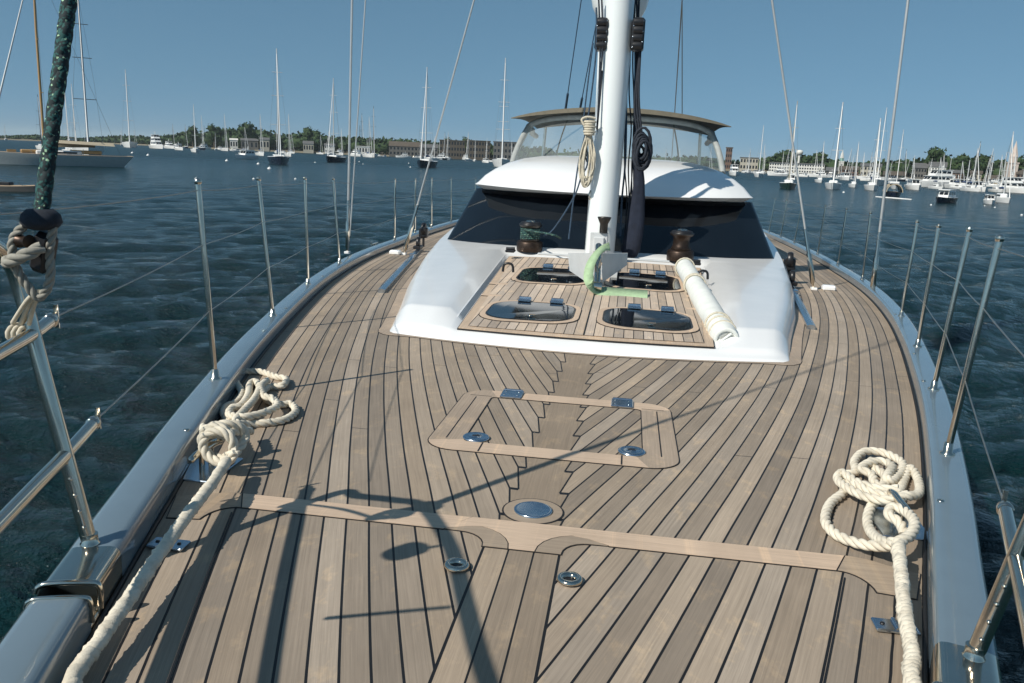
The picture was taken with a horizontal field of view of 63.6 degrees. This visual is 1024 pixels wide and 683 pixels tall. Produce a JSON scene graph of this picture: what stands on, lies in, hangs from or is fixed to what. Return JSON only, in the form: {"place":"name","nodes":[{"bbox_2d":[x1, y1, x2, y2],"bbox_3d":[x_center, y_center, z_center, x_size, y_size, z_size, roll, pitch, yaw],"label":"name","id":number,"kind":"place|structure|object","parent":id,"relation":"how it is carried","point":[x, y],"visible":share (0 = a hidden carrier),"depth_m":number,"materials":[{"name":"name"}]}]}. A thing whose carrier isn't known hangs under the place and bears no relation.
{"place":"outdoors","nodes":[
{"label":"outdoors","id":0,"kind":"place"},
{"bbox_2d":[0,138,985,182],"bbox_3d":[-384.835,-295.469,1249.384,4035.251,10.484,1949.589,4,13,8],"label":"shore land","id":1,"kind":"structure","parent":0,"point":[380,153],"depth_m":728.12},
{"bbox_2d":[187,125,197,146],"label":"shore tree","id":2,"kind":"object","parent":1,"relation":"on","point":[190,136],"visible":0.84,"depth_m":777.78,"materials":[{"name":"green plant"}]},
{"bbox_2d":[206,123,220,147],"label":"shore tree","id":3,"kind":"object","parent":1,"relation":"on","point":[213,131],"visible":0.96,"depth_m":754.66,"materials":[{"name":"green plant"}]},
{"bbox_2d":[229,138,237,149],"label":"boathouse","id":4,"kind":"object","parent":1,"relation":"on","point":[233,142],"visible":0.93,"depth_m":725.77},
{"bbox_2d":[0,127,492,157],"bbox_3d":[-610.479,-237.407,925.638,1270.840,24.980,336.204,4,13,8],"label":"woodland","id":5,"kind":"object","parent":1,"relation":"on","point":[381,145],"visible":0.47,"depth_m":748.11,"materials":[{"name":"green plant"}]},
{"bbox_2d":[236,121,258,138],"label":"shore tree","id":6,"kind":"object","parent":1,"relation":"on","point":[249,128],"visible":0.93,"depth_m":722.62,"materials":[{"name":"green plant"}]},
{"bbox_2d":[240,138,258,149],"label":"boathouse","id":7,"kind":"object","parent":1,"relation":"on","point":[252,144],"visible":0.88,"depth_m":714.36,"materials":[{"name":"grey"}]},
{"bbox_2d":[259,137,269,151],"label":"boathouse","id":8,"kind":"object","parent":1,"relation":"on","point":[264,146],"visible":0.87,"depth_m":705.78,"materials":[{"name":"beige paint"}]},
{"bbox_2d":[301,127,313,141],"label":"shore tree","id":9,"kind":"object","parent":1,"relation":"on","point":[307,135],"visible":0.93,"depth_m":699.41,"materials":[{"name":"green plant"}]},
{"bbox_2d":[303,141,313,152],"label":"boathouse","id":10,"kind":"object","parent":1,"relation":"on","point":[307,146],"visible":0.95,"depth_m":689.20,"materials":[{"name":"beige paint"}]},
{"bbox_2d":[313,130,321,151],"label":"shore tree","id":11,"kind":"object","parent":1,"relation":"on","point":[316,136],"visible":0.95,"depth_m":695.02,"materials":[{"name":"green plant"}]},
{"bbox_2d":[324,143,334,153],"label":"boathouse","id":12,"kind":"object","parent":1,"relation":"on","point":[330,146],"visible":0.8,"depth_m":678.84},
{"bbox_2d":[356,146,370,153],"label":"boathouse","id":13,"kind":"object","parent":1,"relation":"on","point":[362,149],"visible":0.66,"depth_m":673.57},
{"bbox_2d":[389,141,421,156],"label":"wharf building","id":14,"kind":"structure","parent":1,"relation":"on","point":[399,148],"depth_m":679.44,"materials":[{"name":"grey"}]},
{"bbox_2d":[422,144,438,157],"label":"wharf building","id":15,"kind":"structure","parent":1,"relation":"on","point":[429,148],"depth_m":673.47,"materials":[{"name":"grey"}]},
{"bbox_2d":[439,139,464,158],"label":"wharf building","id":16,"kind":"structure","parent":1,"relation":"on","point":[456,149],"depth_m":671.16,"materials":[{"name":"brown brick"}]},
{"bbox_2d":[466,140,490,159],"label":"wharf building","id":17,"kind":"structure","parent":1,"relation":"on","point":[478,151],"depth_m":665.29,"materials":[{"name":"brown brick"}]},
{"bbox_2d":[493,141,517,159],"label":"wharf building","id":18,"kind":"structure","parent":1,"relation":"on","point":[497,148],"depth_m":662.09,"materials":[{"name":"grey"}]},
{"bbox_2d":[725,147,732,168],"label":"brick tower","id":19,"kind":"structure","parent":1,"relation":"on","point":[728,158],"depth_m":579.03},
{"bbox_2d":[739,157,758,171],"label":"town building","id":20,"kind":"structure","parent":1,"relation":"on","point":[752,164],"depth_m":542.70,"materials":[{"name":"beige paint"}]},
{"bbox_2d":[518,146,1007,178],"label":"woodland","id":21,"kind":"object","parent":1,"relation":"on","point":[527,152],"visible":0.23,"depth_m":511.62,"materials":[{"name":"green plant"}]},
{"bbox_2d":[771,150,790,162],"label":"shore tree","id":22,"kind":"object","parent":1,"relation":"on","point":[777,157],"visible":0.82,"depth_m":497.13,"materials":[{"name":"green plant"}]},
{"bbox_2d":[769,162,825,173],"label":"waterfront hotel","id":23,"kind":"structure","parent":1,"relation":"on","point":[802,167],"depth_m":469.23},
{"bbox_2d":[808,152,827,163],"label":"shore tree","id":24,"kind":"object","parent":1,"relation":"on","point":[818,158],"visible":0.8,"depth_m":465.88,"materials":[{"name":"green plant"}]},
{"bbox_2d":[826,167,837,175],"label":"town building","id":25,"kind":"structure","parent":1,"relation":"on","point":[829,169],"depth_m":446.13,"materials":[{"name":"grey"}]},
{"bbox_2d":[838,153,843,173],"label":"church steeple","id":26,"kind":"object","parent":1,"relation":"on","point":[841,161],"visible":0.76,"depth_m":442.06,"materials":[{"name":"white metal"}]},
{"bbox_2d":[839,166,859,175],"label":"town building","id":27,"kind":"structure","parent":1,"relation":"on","point":[843,168],"depth_m":435.79,"materials":[{"name":"grey brick"}]},
{"bbox_2d":[860,163,881,175],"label":"town building","id":28,"kind":"structure","parent":1,"relation":"on","point":[865,166],"depth_m":419.16,"materials":[{"name":"beige paint"}]},
{"bbox_2d":[883,171,906,178],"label":"town building","id":29,"kind":"structure","parent":1,"relation":"on","point":[894,173],"depth_m":411.32,"materials":[{"name":"grey"}]},
{"bbox_2d":[912,163,927,178],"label":"mansion","id":30,"kind":"structure","parent":1,"relation":"on","point":[920,169],"depth_m":404.93,"materials":[{"name":"grey"}]},
{"bbox_2d":[924,146,947,163],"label":"shore tree","id":31,"kind":"object","parent":1,"relation":"on","point":[934,155],"visible":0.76,"depth_m":401.42,"materials":[{"name":"green plant"}]},
{"bbox_2d":[928,162,947,173],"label":"mansion","id":32,"kind":"structure","parent":1,"relation":"on","point":[936,165],"depth_m":396.86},
{"bbox_2d":[952,170,962,178],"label":"town building","id":33,"kind":"structure","parent":1,"relation":"on","point":[956,173],"depth_m":382.78,"materials":[{"name":"grey brick"}]},
{"bbox_2d":[950,153,972,171],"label":"shore tree","id":34,"kind":"object","parent":1,"relation":"on","point":[961,158],"visible":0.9,"depth_m":391.34,"materials":[{"name":"green plant"}]},
{"bbox_2d":[970,170,982,180],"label":"town building","id":35,"kind":"structure","parent":1,"relation":"on","point":[980,173],"depth_m":374.88,"materials":[{"name":"beige paint"}]},
{"bbox_2d":[965,153,992,172],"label":"shore tree","id":36,"kind":"object","parent":1,"relation":"on","point":[984,162],"visible":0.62,"depth_m":393.17,"materials":[{"name":"green plant"}]},
{"bbox_2d":[1005,141,1019,176],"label":"church steeple","id":37,"kind":"object","parent":1,"relation":"on","point":[1015,150],"visible":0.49,"depth_m":361.38,"materials":[{"name":"white stone"}]},
{"bbox_2d":[1017,155,1023,169],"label":"shore tree","id":38,"kind":"object","parent":1,"relation":"on","point":[1020,160],"visible":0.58,"depth_m":373.32,"materials":[{"name":"green plant"}]},
{"bbox_2d":[0,140,1023,682],"bbox_3d":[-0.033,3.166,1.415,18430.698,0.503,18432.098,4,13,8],"label":"water","id":39,"kind":"structure","parent":0,"point":[106,352],"depth_m":23.14,"materials":[{"name":"liquid"}]},
{"bbox_2d":[0,181,34,191],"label":"work dinghy","id":40,"kind":"object","parent":39,"relation":"on","point":[8,187],"visible":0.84,"depth_m":52.90,"materials":[{"name":"grey"}]},
{"bbox_2d":[35,94,41,148],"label":"sailing boat","id":41,"kind":"object","parent":39,"relation":"on","point":[38,146],"visible":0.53,"depth_m":260.50,"materials":[{"name":"white paint"}]},
{"bbox_2d":[0,0,132,166],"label":"sailing boat","id":42,"kind":"object","parent":39,"relation":"on","point":[30,156],"visible":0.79,"depth_m":107.44,"materials":[{"name":"white wood"}]},
{"bbox_2d":[62,93,73,150],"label":"sailing boat","id":43,"kind":"object","parent":39,"relation":"on","point":[67,148],"visible":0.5,"depth_m":194.81,"materials":[{"name":"white paint"}]},
{"bbox_2d":[70,84,80,140],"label":"sailing boat","id":44,"kind":"object","parent":39,"relation":"on","point":[73,116],"visible":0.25,"depth_m":198.43,"materials":[{"name":"white paint"}]},
{"bbox_2d":[73,0,104,154],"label":"sailing boat","id":45,"kind":"object","parent":39,"relation":"on","point":[99,148],"visible":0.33,"depth_m":179.92,"materials":[{"name":"white paint"}]},
{"bbox_2d":[122,70,136,147],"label":"sailing boat","id":46,"kind":"object","parent":39,"relation":"on","point":[130,144],"visible":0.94,"depth_m":519.03,"materials":[{"name":"white paint"}]},
{"bbox_2d":[149,134,163,148],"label":"motor boat","id":47,"kind":"object","parent":39,"relation":"on","point":[155,141],"visible":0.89,"depth_m":520.39,"materials":[{"name":"white paint"}]},
{"bbox_2d":[164,139,174,148],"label":"motor boat","id":48,"kind":"object","parent":39,"relation":"on","point":[168,144],"visible":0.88,"depth_m":573.28,"materials":[{"name":"white paint"}]},
{"bbox_2d":[190,104,199,151],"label":"sailing boat","id":49,"kind":"object","parent":39,"relation":"on","point":[195,149],"visible":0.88,"depth_m":377.27,"materials":[{"name":"white paint"}]},
{"bbox_2d":[220,115,228,150],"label":"sailing boat","id":50,"kind":"object","parent":39,"relation":"on","point":[224,149],"visible":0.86,"depth_m":552.40,"materials":[{"name":"white paint"}]},
{"bbox_2d":[235,148,258,158],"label":"motor boat","id":51,"kind":"object","parent":39,"relation":"on","point":[247,154],"visible":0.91,"depth_m":234.23,"materials":[{"name":"white paint"}]},
{"bbox_2d":[255,118,264,155],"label":"sailing boat","id":52,"kind":"object","parent":39,"relation":"on","point":[261,153],"visible":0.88,"depth_m":336.74,"materials":[{"name":"white paint"}]},
{"bbox_2d":[267,49,288,164],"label":"sailing boat","id":53,"kind":"object","parent":39,"relation":"on","point":[277,159],"visible":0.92,"depth_m":170.63,"materials":[{"name":"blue paint"}]},
{"bbox_2d":[284,114,292,156],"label":"sailing boat","id":54,"kind":"object","parent":39,"relation":"on","point":[290,154],"visible":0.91,"depth_m":350.53,"materials":[{"name":"white paint"}]},
{"bbox_2d":[326,78,346,162],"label":"sailing boat","id":55,"kind":"object","parent":39,"relation":"on","point":[333,158],"visible":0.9,"depth_m":231.71,"materials":[{"name":"blue paint"}]},
{"bbox_2d":[350,148,362,156],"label":"motor boat","id":56,"kind":"object","parent":39,"relation":"on","point":[358,152],"visible":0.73,"depth_m":537.63,"materials":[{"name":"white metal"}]},
{"bbox_2d":[362,121,372,156],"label":"sailing boat","id":57,"kind":"object","parent":39,"relation":"on","point":[367,155],"visible":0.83,"depth_m":497.49,"materials":[{"name":"white paint"}]},
{"bbox_2d":[369,106,377,156],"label":"sailing boat","id":58,"kind":"object","parent":39,"relation":"on","point":[373,151],"visible":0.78,"depth_m":513.78,"materials":[{"name":"white paint"}]},
{"bbox_2d":[417,73,437,167],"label":"sailing boat","id":59,"kind":"object","parent":39,"relation":"on","point":[422,163],"visible":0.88,"depth_m":205.80,"materials":[{"name":"blue paint"}]},
{"bbox_2d":[492,58,510,166],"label":"sailing boat","id":60,"kind":"object","parent":39,"relation":"on","point":[499,162],"visible":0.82,"depth_m":283.72,"materials":[{"name":"white paint"}]},
{"bbox_2d":[0,0,1023,682],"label":"sailing yacht","id":61,"kind":"object","parent":39,"relation":"on","point":[496,450],"visible":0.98,"depth_m":3.23,"materials":[{"name":"brown wood"}]},
{"bbox_2d":[0,209,62,339],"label":"rope","id":62,"kind":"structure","parent":61,"relation":"attached to","point":[39,251],"depth_m":1.96,"materials":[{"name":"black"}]},
{"bbox_2d":[33,0,77,208],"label":"halyard line","id":63,"kind":"object","parent":62,"relation":"attached to","point":[55,105],"visible":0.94,"depth_m":1.97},
{"bbox_2d":[62,455,231,682],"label":"mooring line","id":64,"kind":"object","parent":61,"relation":"on","point":[81,664],"visible":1,"depth_m":2.14,"materials":[{"name":"white fabric"}]},
{"bbox_2d":[197,368,299,466],"bbox_3d":[-1.187,0.255,3.850,0.378,0.230,1.688,-1,13,-14],"label":"mooring rope coil","id":65,"kind":"object","parent":61,"relation":"on","point":[242,422],"visible":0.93,"depth_m":3.71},
{"bbox_2d":[479,296,581,323],"bbox_3d":[0.155,-0.246,6.567,0.782,0.097,0.837,4,12,7],"label":"deck window","id":66,"kind":"structure","parent":61,"relation":"in","point":[522,310],"depth_m":6.52,"materials":[{"name":"black glass"}]},
{"bbox_2d":[520,227,561,239],"bbox_3d":[0.352,-1.221,9.558,0.238,0.160,0.837,-4,14,-27],"label":"winch line","id":67,"kind":"object","parent":61,"relation":"attached to","point":[531,234],"visible":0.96,"depth_m":9.71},
{"bbox_2d":[511,264,584,285],"bbox_3d":[0.416,-0.672,8.318,0.782,0.103,1.037,4,12,7],"label":"deck window","id":68,"kind":"structure","parent":61,"relation":"in","point":[547,274],"depth_m":8.20,"materials":[{"name":"black glass"}]},
{"bbox_2d":[578,116,595,187],"bbox_3d":[0.843,-2.099,9.162,0.180,0.778,0.125,9,14,27],"label":"hanging rope coil","id":69,"kind":"object","parent":61,"relation":"hanging from","point":[589,126],"visible":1,"depth_m":9.15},
{"bbox_2d":[583,243,647,297],"bbox_3d":[0.952,-0.647,7.494,0.577,0.445,0.551,4,12,7],"label":"webbing strap","id":70,"kind":"object","parent":61,"relation":"attached to","point":[588,278],"visible":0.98,"depth_m":7.42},
{"bbox_2d":[621,166,644,256],"bbox_3d":[1.413,-1.521,9.539,0.248,1.082,0.141,4,12,7],"label":"rope bag","id":71,"kind":"object","parent":61,"relation":"hanging from","point":[632,239],"visible":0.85,"depth_m":9.52,"materials":[{"name":"blue fabric"}]},
{"bbox_2d":[632,51,652,170],"bbox_3d":[1.461,-2.550,9.104,0.256,1.324,0.205,4,12,7],"label":"hanging rope coil","id":72,"kind":"object","parent":61,"relation":"hanging from","point":[642,161],"visible":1,"depth_m":9.12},
{"bbox_2d":[604,269,685,292],"bbox_3d":[1.316,-0.603,8.201,0.782,0.102,1.037,4,12,7],"label":"deck window","id":73,"kind":"structure","parent":61,"relation":"in","point":[659,281],"depth_m":8.12,"materials":[{"name":"black glass"}]},
{"bbox_2d":[596,303,699,333],"bbox_3d":[1.055,-0.180,6.449,0.782,0.097,0.837,4,12,7],"label":"deck window","id":74,"kind":"structure","parent":61,"relation":"in","point":[633,317],"depth_m":6.40,"materials":[{"name":"black glass"}]},
{"bbox_2d":[674,257,738,341],"bbox_3d":[1.674,-0.401,7.310,0.216,0.375,2.916,3,13,5],"label":"sail","id":75,"kind":"object","parent":61,"relation":"on","point":[716,320],"visible":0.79,"depth_m":6.77,"materials":[{"name":"white fabric"}]},
{"bbox_2d":[820,447,924,551],"bbox_3d":[1.384,0.560,3.143,0.332,0.140,1.247,9,14,27],"label":"mooring rope coil","id":76,"kind":"object","parent":61,"relation":"on","point":[872,492],"visible":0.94,"depth_m":3.10,"materials":[{"name":"fabric"}]},
{"bbox_2d":[891,538,921,682],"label":"mooring line","id":77,"kind":"object","parent":61,"relation":"on","point":[911,665],"visible":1,"depth_m":2.13,"materials":[{"name":"white fabric"}]},
{"bbox_2d":[729,164,739,175],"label":"motor boat","id":78,"kind":"object","parent":39,"relation":"on","point":[734,168],"visible":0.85,"depth_m":309.92,"materials":[{"name":"white paint"}]},
{"bbox_2d":[754,126,763,176],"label":"sailing boat","id":79,"kind":"object","parent":39,"relation":"on","point":[758,174],"visible":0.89,"depth_m":288.64,"materials":[{"name":"white paint"}]},
{"bbox_2d":[768,171,787,175],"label":"motor boat","id":80,"kind":"object","parent":39,"relation":"on","point":[777,173],"visible":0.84,"depth_m":362.29,"materials":[{"name":"silver metal"}]},
{"bbox_2d":[779,101,797,188],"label":"sailing boat","id":81,"kind":"object","parent":39,"relation":"on","point":[788,184],"visible":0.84,"depth_m":138.01,"materials":[{"name":"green paint"}]},
{"bbox_2d":[806,170,830,177],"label":"motor boat","id":82,"kind":"object","parent":39,"relation":"on","point":[823,173],"visible":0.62,"depth_m":375.65,"materials":[{"name":"silver metal"}]},
{"bbox_2d":[814,146,823,182],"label":"sailing boat","id":83,"kind":"object","parent":39,"relation":"on","point":[819,180],"visible":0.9,"depth_m":220.98,"materials":[{"name":"white paint"}]},
{"bbox_2d":[825,102,843,188],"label":"sailing boat","id":84,"kind":"object","parent":39,"relation":"on","point":[833,184],"visible":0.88,"depth_m":150.72,"materials":[{"name":"white paint"}]},
{"bbox_2d":[839,169,850,179],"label":"motor boat","id":85,"kind":"object","parent":39,"relation":"on","point":[845,176],"visible":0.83,"depth_m":300.99,"materials":[{"name":"white paint"}]},
{"bbox_2d":[848,144,859,186],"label":"sailing boat","id":86,"kind":"object","parent":39,"relation":"on","point":[853,184],"visible":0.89,"depth_m":175.15,"materials":[{"name":"white paint"}]},
{"bbox_2d":[857,171,884,178],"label":"motor boat","id":87,"kind":"object","parent":39,"relation":"on","point":[863,176],"visible":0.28,"depth_m":368.81,"materials":[{"name":"silver metal"}]},
{"bbox_2d":[860,174,883,180],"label":"motor boat","id":88,"kind":"object","parent":39,"relation":"on","point":[865,179],"visible":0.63,"depth_m":306.08,"materials":[{"name":"silver metal"}]},
{"bbox_2d":[864,118,880,189],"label":"sailing boat","id":89,"kind":"object","parent":39,"relation":"on","point":[872,185],"visible":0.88,"depth_m":154.60,"materials":[{"name":"white paint"}]},
{"bbox_2d":[870,108,886,184],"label":"sailing boat","id":90,"kind":"object","parent":39,"relation":"on","point":[878,181],"visible":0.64,"depth_m":216.88,"materials":[{"name":"white paint"}]},
{"bbox_2d":[886,181,902,196],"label":"launch","id":91,"kind":"object","parent":39,"relation":"on","point":[893,193],"visible":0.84,"depth_m":117.99,"materials":[{"name":"blue paint"}]},
{"bbox_2d":[890,130,904,188],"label":"sailing boat","id":92,"kind":"object","parent":39,"relation":"on","point":[894,186],"visible":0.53,"depth_m":175.37,"materials":[{"name":"white paint"}]},
{"bbox_2d":[897,149,906,181],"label":"sailing boat","id":93,"kind":"object","parent":39,"relation":"on","point":[902,179],"visible":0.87,"depth_m":332.57,"materials":[{"name":"silver metal"}]},
{"bbox_2d":[905,175,921,189],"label":"motor boat","id":94,"kind":"object","parent":39,"relation":"on","point":[912,184],"visible":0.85,"depth_m":176.00,"materials":[{"name":"white paint"}]},
{"bbox_2d":[907,164,955,187],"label":"motor boat","id":95,"kind":"object","parent":39,"relation":"on","point":[927,180],"visible":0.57,"depth_m":218.47,"materials":[{"name":"white paint"}]},
{"bbox_2d":[928,159,942,188],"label":"sailing boat","id":96,"kind":"object","parent":39,"relation":"on","point":[935,186],"visible":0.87,"depth_m":196.93,"materials":[{"name":"white paint"}]},
{"bbox_2d":[936,189,957,202],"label":"motor boat","id":97,"kind":"object","parent":39,"relation":"on","point":[946,195],"visible":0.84,"depth_m":100.51,"materials":[{"name":"blue paint"}]},
{"bbox_2d":[944,175,966,187],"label":"motor boat","id":98,"kind":"object","parent":39,"relation":"on","point":[952,182],"visible":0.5,"depth_m":212.01,"materials":[{"name":"white paint"}]},
{"bbox_2d":[949,162,964,188],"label":"sailing boat","id":99,"kind":"object","parent":39,"relation":"on","point":[956,187],"visible":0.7,"depth_m":209.98,"materials":[{"name":"white paint"}]},
{"bbox_2d":[959,148,979,191],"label":"sailing boat","id":100,"kind":"object","parent":39,"relation":"on","point":[970,188],"visible":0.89,"depth_m":184.32,"materials":[{"name":"white paint"}]},
{"bbox_2d":[962,178,986,191],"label":"motor boat","id":101,"kind":"object","parent":39,"relation":"on","point":[982,188],"visible":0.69,"depth_m":186.06,"materials":[{"name":"white paint"}]},
{"bbox_2d":[972,142,980,179],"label":"sailing boat","id":102,"kind":"object","parent":39,"relation":"on","point":[977,163],"visible":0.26,"depth_m":272.34,"materials":[{"name":"silver metal"}]},
{"bbox_2d":[983,194,995,203],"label":"motor boat","id":103,"kind":"object","parent":39,"relation":"on","point":[988,199],"visible":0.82,"depth_m":104.46,"materials":[{"name":"white paint"}]},
{"bbox_2d":[982,182,999,186],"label":"motor boat","id":104,"kind":"object","parent":39,"relation":"on","point":[991,184],"visible":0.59,"depth_m":279.43,"materials":[{"name":"white metal"}]},
{"bbox_2d":[987,155,1002,191],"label":"sailing boat","id":105,"kind":"object","parent":39,"relation":"on","point":[994,189],"visible":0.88,"depth_m":187.08,"materials":[{"name":"white paint"}]},
{"bbox_2d":[994,131,1013,202],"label":"sailing boat","id":106,"kind":"object","parent":39,"relation":"on","point":[1003,197],"visible":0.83,"depth_m":112.05,"materials":[{"name":"white paint"}]},
{"bbox_2d":[992,172,1023,192],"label":"motor boat","id":107,"kind":"object","parent":39,"relation":"on","point":[1017,184],"visible":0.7,"depth_m":186.74,"materials":[{"name":"white paint"}]},
{"bbox_2d":[0,0,1023,162],"label":"sky","id":108,"kind":"structure","parent":0,"point":[961,84],"materials":[{"name":"blue"}]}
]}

